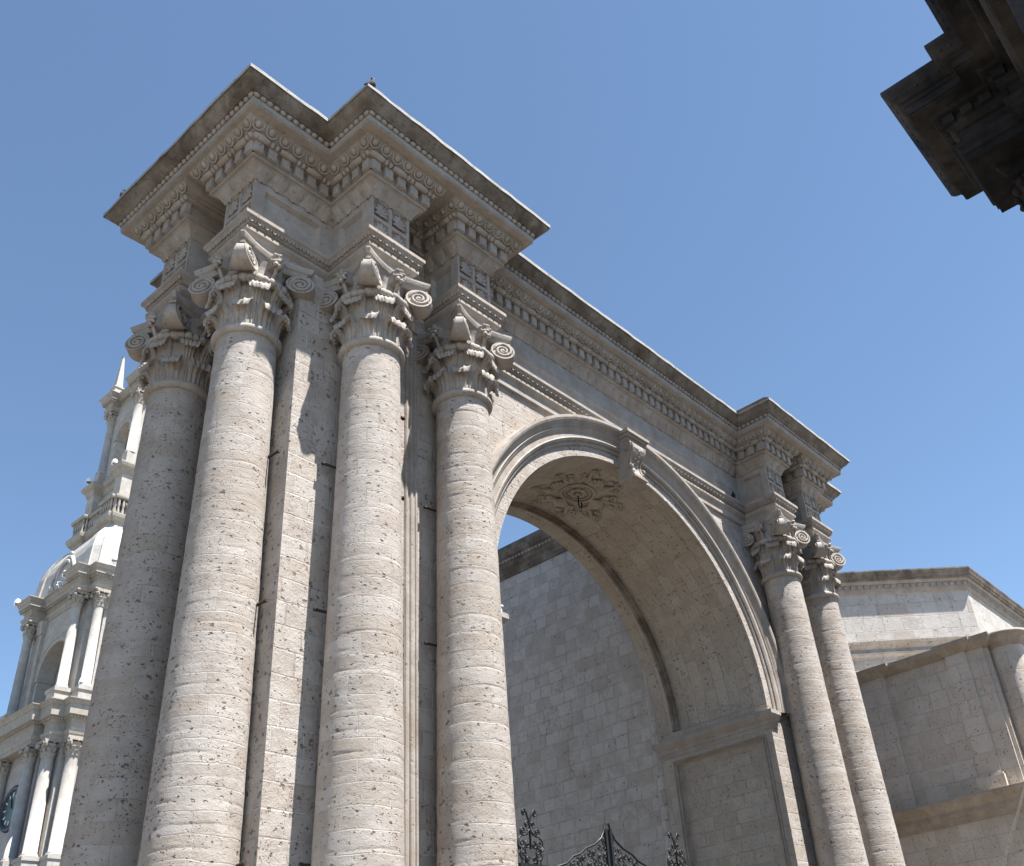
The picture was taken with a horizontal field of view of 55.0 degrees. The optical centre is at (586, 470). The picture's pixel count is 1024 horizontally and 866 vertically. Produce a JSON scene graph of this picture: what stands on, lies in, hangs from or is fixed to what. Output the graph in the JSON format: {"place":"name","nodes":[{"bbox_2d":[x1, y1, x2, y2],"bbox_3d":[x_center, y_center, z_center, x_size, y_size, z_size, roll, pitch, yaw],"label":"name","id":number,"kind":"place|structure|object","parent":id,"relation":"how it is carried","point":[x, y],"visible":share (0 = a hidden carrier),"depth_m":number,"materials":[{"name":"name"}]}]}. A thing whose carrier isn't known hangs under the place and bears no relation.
{"place":"outdoors","nodes":[
{"label":"outdoors","id":0,"kind":"place"},
{"bbox_2d":[0,356,148,865],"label":"bell tower","id":1,"kind":"structure","parent":0,"point":[43,720],"depth_m":76.01,"materials":[{"name":"white stone"}]},
{"bbox_2d":[14,599,20,607],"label":"floodlight","id":2,"kind":"object","parent":1,"relation":"attached to","point":[16,601],"visible":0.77,"depth_m":82.13,"materials":[{"name":"white ceramic"}]},
{"bbox_2d":[56,581,62,587],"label":"floodlight","id":3,"kind":"object","parent":1,"relation":"attached to","point":[60,584],"visible":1,"depth_m":79.47,"materials":[{"name":"white ceramic"}]},
{"bbox_2d":[78,677,84,683],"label":"floodlight","id":4,"kind":"object","parent":1,"relation":"attached to","point":[82,680],"visible":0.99,"depth_m":72.58,"materials":[{"name":"white ceramic"}]},
{"bbox_2d":[85,478,91,484],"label":"floodlight","id":5,"kind":"object","parent":1,"relation":"attached to","point":[88,480],"visible":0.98,"depth_m":88.02,"materials":[{"name":"white ceramic"}]},
{"bbox_2d":[111,555,117,564],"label":"floodlight","id":6,"kind":"object","parent":1,"relation":"attached to","point":[114,558],"visible":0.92,"depth_m":77.33,"materials":[{"name":"white ceramic"}]},
{"bbox_2d":[111,459,117,464],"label":"floodlight","id":7,"kind":"object","parent":1,"relation":"attached to","point":[114,461],"visible":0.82,"depth_m":85.86,"materials":[{"name":"white ceramic"}]},
{"bbox_2d":[0,0,1023,716],"label":"sky","id":8,"kind":"structure","parent":0,"point":[733,185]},
{"bbox_2d":[835,566,1023,671],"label":"octagonal building","id":9,"kind":"structure","parent":0,"point":[889,616],"depth_m":42.05,"materials":[{"name":"beige stone"}]},
{"bbox_2d":[880,0,1023,212],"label":"portal building","id":10,"kind":"structure","parent":0,"point":[955,104],"depth_m":20.11,"materials":[{"name":"grey stone"}]},
{"label":"plaza ground","id":11,"kind":"structure","parent":0,"visible":0},
{"bbox_2d":[59,63,905,865],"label":"stone archway","id":12,"kind":"object","parent":11,"relation":"on","point":[389,375],"visible":1,"depth_m":19.22,"materials":[{"name":"stone"}]},
{"bbox_2d":[364,77,375,87],"bbox_3d":[-4.411,-7.839,19.867,0.277,0.439,0.180,4,-33,-16],"label":"pigeon","id":13,"kind":"object","parent":12,"relation":"on","point":[371,82],"visible":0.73,"depth_m":19.81,"materials":[{"name":"grey"}]},
{"bbox_2d":[517,808,686,865],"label":"iron gate","id":14,"kind":"structure","parent":12,"relation":"attached to","point":[607,837],"depth_m":21.80,"materials":[{"name":"black metal"}]},
{"bbox_2d":[498,529,675,865],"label":"courtyard wall","id":15,"kind":"structure","parent":11,"relation":"on","point":[587,762],"depth_m":32.47,"materials":[{"name":"grey stone"}]},
{"bbox_2d":[855,627,1023,865],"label":"pilastered wall","id":16,"kind":"structure","parent":11,"relation":"on","point":[946,722],"depth_m":33.39,"materials":[{"name":"grey stone"}]},
{"bbox_2d":[1002,788,1023,865],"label":"cable","id":17,"kind":"object","parent":11,"relation":"on","point":[1012,829],"visible":1,"depth_m":30.12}
]}

